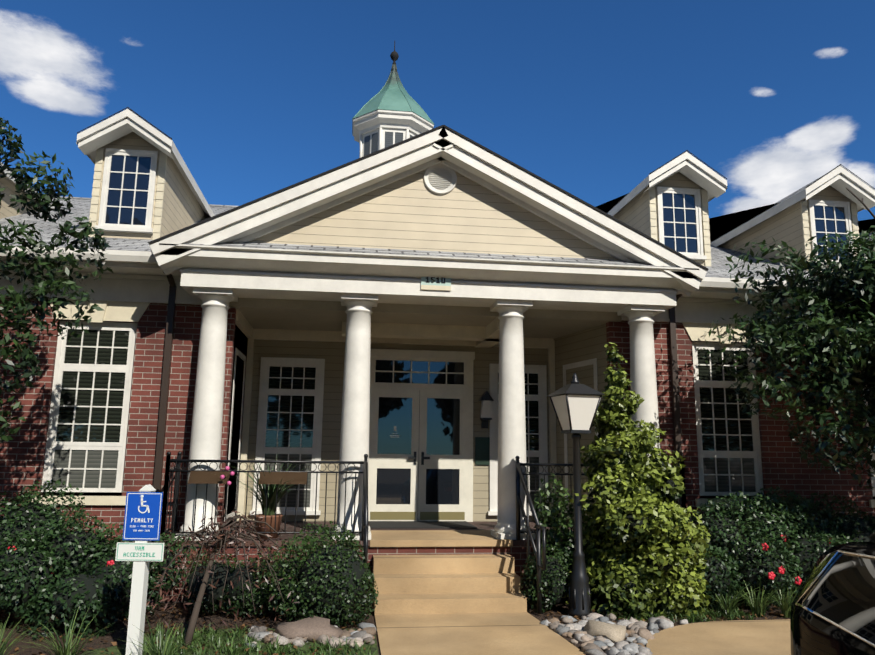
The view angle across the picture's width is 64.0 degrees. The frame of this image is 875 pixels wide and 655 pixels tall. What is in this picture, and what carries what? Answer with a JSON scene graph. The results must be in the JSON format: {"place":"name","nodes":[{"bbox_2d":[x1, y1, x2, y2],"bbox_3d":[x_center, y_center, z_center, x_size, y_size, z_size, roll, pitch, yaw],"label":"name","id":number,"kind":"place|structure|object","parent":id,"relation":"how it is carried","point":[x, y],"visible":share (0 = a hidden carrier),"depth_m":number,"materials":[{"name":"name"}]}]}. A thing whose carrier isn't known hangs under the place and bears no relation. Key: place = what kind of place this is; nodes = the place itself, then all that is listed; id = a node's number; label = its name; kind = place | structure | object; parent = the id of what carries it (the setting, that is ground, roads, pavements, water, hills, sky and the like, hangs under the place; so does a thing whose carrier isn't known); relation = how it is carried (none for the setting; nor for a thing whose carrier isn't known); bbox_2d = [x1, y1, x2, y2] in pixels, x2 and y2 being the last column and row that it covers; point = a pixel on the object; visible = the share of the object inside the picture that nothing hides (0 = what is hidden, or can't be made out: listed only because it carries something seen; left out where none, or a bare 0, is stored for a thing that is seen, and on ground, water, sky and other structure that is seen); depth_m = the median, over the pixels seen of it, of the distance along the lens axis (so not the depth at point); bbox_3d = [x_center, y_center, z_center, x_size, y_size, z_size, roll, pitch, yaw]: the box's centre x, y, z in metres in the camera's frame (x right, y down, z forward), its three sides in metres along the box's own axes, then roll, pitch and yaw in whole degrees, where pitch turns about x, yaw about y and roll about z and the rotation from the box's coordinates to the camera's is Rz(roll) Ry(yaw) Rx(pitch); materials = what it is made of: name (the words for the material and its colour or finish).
{"place":"outdoors","nodes":[
{"label":"outdoors","id":0,"kind":"place"},
{"bbox_2d":[0,585,789,654],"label":"ground","id":1,"kind":"structure","parent":0,"point":[211,620],"depth_m":7.11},
{"bbox_2d":[0,478,206,639],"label":"rose shrub","id":2,"kind":"object","parent":1,"relation":"on","point":[39,542],"depth_m":7.04,"materials":[{"name":"green plant"}]},
{"bbox_2d":[115,484,163,654],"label":"accessible parking sign","id":3,"kind":"object","parent":1,"relation":"on","point":[142,517],"visible":1,"depth_m":5.95,"materials":[{"name":"white"}]},
{"bbox_2d":[81,628,378,654],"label":"ground cover patch","id":4,"kind":"object","parent":1,"relation":"on","point":[114,649],"visible":0.33,"depth_m":6.20,"materials":[{"name":"green plant"}]},
{"bbox_2d":[184,521,378,626],"bbox_3d":[-1.655,2.533,7.372,2.063,1.028,1.480,2,-10,-7],"label":"boxwood shrub","id":5,"kind":"object","parent":1,"relation":"on","point":[304,553],"depth_m":7.14,"materials":[{"name":"green plant"}]},
{"bbox_2d":[0,595,786,654],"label":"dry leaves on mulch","id":6,"kind":"object","parent":1,"relation":"on","point":[337,652],"visible":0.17,"depth_m":7.00,"materials":[{"name":"brown plant"}]},
{"bbox_2d":[0,576,802,654],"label":"liriope plant","id":7,"kind":"object","parent":1,"relation":"on","point":[729,607],"visible":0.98,"depth_m":5.75,"materials":[{"name":"green plant"}]},
{"bbox_2d":[117,604,756,654],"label":"ground cover plant","id":8,"kind":"object","parent":1,"relation":"on","point":[231,650],"visible":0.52,"depth_m":6.26,"materials":[{"name":"green plant"}]},
{"bbox_2d":[0,107,874,601],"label":"building","id":9,"kind":"structure","parent":1,"relation":"on","point":[428,321],"depth_m":9.43,"materials":[{"name":"brick"}]},
{"bbox_2d":[254,514,282,538],"bbox_3d":[-2.090,2.446,8.620,0.360,0.270,0.360,2,-10,-7],"label":"flower pot","id":10,"kind":"object","parent":9,"relation":"on","point":[270,520],"visible":0.65,"depth_m":8.50,"materials":[{"name":"brown ceramic"}]},
{"bbox_2d":[211,453,315,514],"bbox_3d":[-2.072,1.952,8.749,1.460,0.789,1.349,2,-10,-7],"label":"potted plant","id":11,"kind":"object","parent":10,"relation":"on","point":[271,500],"visible":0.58,"depth_m":8.60,"materials":[{"name":"green plant"}]},
{"bbox_2d":[220,466,234,484],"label":"basket flowers","id":12,"kind":"object","parent":11,"relation":"attached to","point":[227,468],"visible":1,"depth_m":8.20,"materials":[{"name":"pink plant"}]},
{"bbox_2d":[352,41,434,157],"bbox_3d":[-1.037,-4.351,16.091,1.858,4.909,1.858,2,-10,-7],"label":"cupola","id":13,"kind":"object","parent":9,"relation":"on","point":[391,112],"visible":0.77,"depth_m":15.48,"materials":[{"name":"green metal"}]},
{"bbox_2d":[245,613,688,654],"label":"river rocks","id":14,"kind":"object","parent":1,"relation":"on","point":[594,634],"visible":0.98,"depth_m":6.56,"materials":[{"name":"grey stone"}]},
{"bbox_2d":[146,187,874,646],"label":"tree trunks and branches","id":15,"kind":"object","parent":1,"relation":"on","point":[202,591],"visible":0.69,"depth_m":6.62,"materials":[{"name":"brown plant"}]},
{"bbox_2d":[0,117,112,442],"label":"tree leaves","id":16,"kind":"object","parent":15,"relation":"attached to","point":[40,285],"visible":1,"depth_m":7.27,"materials":[{"name":"green plant"}]},
{"bbox_2d":[120,506,306,632],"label":"japanese maple leaves","id":17,"kind":"object","parent":15,"relation":"attached to","point":[221,550],"visible":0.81,"depth_m":6.61,"materials":[{"name":"brown plant"}]},
{"bbox_2d":[693,225,874,489],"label":"tree leaves","id":18,"kind":"object","parent":15,"relation":"attached to","point":[843,293],"visible":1,"depth_m":8.30,"materials":[{"name":"green plant"}]},
{"bbox_2d":[519,539,571,612],"bbox_3d":[1.222,2.817,8.066,0.678,0.785,0.910,2,-10,-7],"label":"boxwood shrub","id":19,"kind":"object","parent":1,"relation":"on","point":[532,597],"depth_m":7.76,"materials":[{"name":"green plant"}]},
{"bbox_2d":[532,472,605,601],"bbox_3d":[1.598,2.511,8.383,0.991,1.530,0.688,2,-10,-7],"label":"shrub","id":20,"kind":"object","parent":1,"relation":"on","point":[556,524],"visible":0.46,"depth_m":8.23,"materials":[{"name":"green plant"}]},
{"bbox_2d":[548,373,604,618],"bbox_3d":[1.571,1.837,7.868,0.500,2.660,0.500,3,-10,-15],"label":"lamp post","id":21,"kind":"object","parent":1,"relation":"on","point":[575,404],"visible":0.96,"depth_m":7.84,"materials":[{"name":"black metal"}]},
{"bbox_2d":[564,342,720,620],"bbox_3d":[2.400,1.727,8.355,1.900,3.108,1.838,-2,-10,13],"label":"conical evergreen shrub","id":22,"kind":"object","parent":1,"relation":"on","point":[608,452],"depth_m":7.83,"materials":[{"name":"green plant"}]},
{"bbox_2d":[687,486,874,610],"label":"rose shrub","id":23,"kind":"object","parent":1,"relation":"on","point":[834,539],"depth_m":8.21,"materials":[{"name":"green plant"}]},
{"bbox_2d":[7,534,830,584],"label":"red flowers","id":24,"kind":"object","parent":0,"point":[771,574],"visible":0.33,"depth_m":7.81,"materials":[{"name":"red plant"}]},
{"bbox_2d":[0,0,874,220],"label":"sky","id":25,"kind":"structure","parent":0,"point":[257,99],"materials":[{"name":"blue"}]},
{"bbox_2d":[372,554,790,654],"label":"walk paving","id":26,"kind":"structure","parent":0,"point":[473,604],"depth_m":7.24,"materials":[{"name":"concrete"}]},
{"bbox_2d":[160,451,686,616],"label":"porch railings","id":27,"kind":"object","parent":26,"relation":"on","point":[201,476],"visible":0.75,"depth_m":8.38,"materials":[{"name":"black metal"}]},
{"bbox_2d":[790,532,874,654],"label":"crossover car","id":28,"kind":"object","parent":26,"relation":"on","point":[832,608],"visible":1,"depth_m":3.20,"materials":[{"name":"black paint"}]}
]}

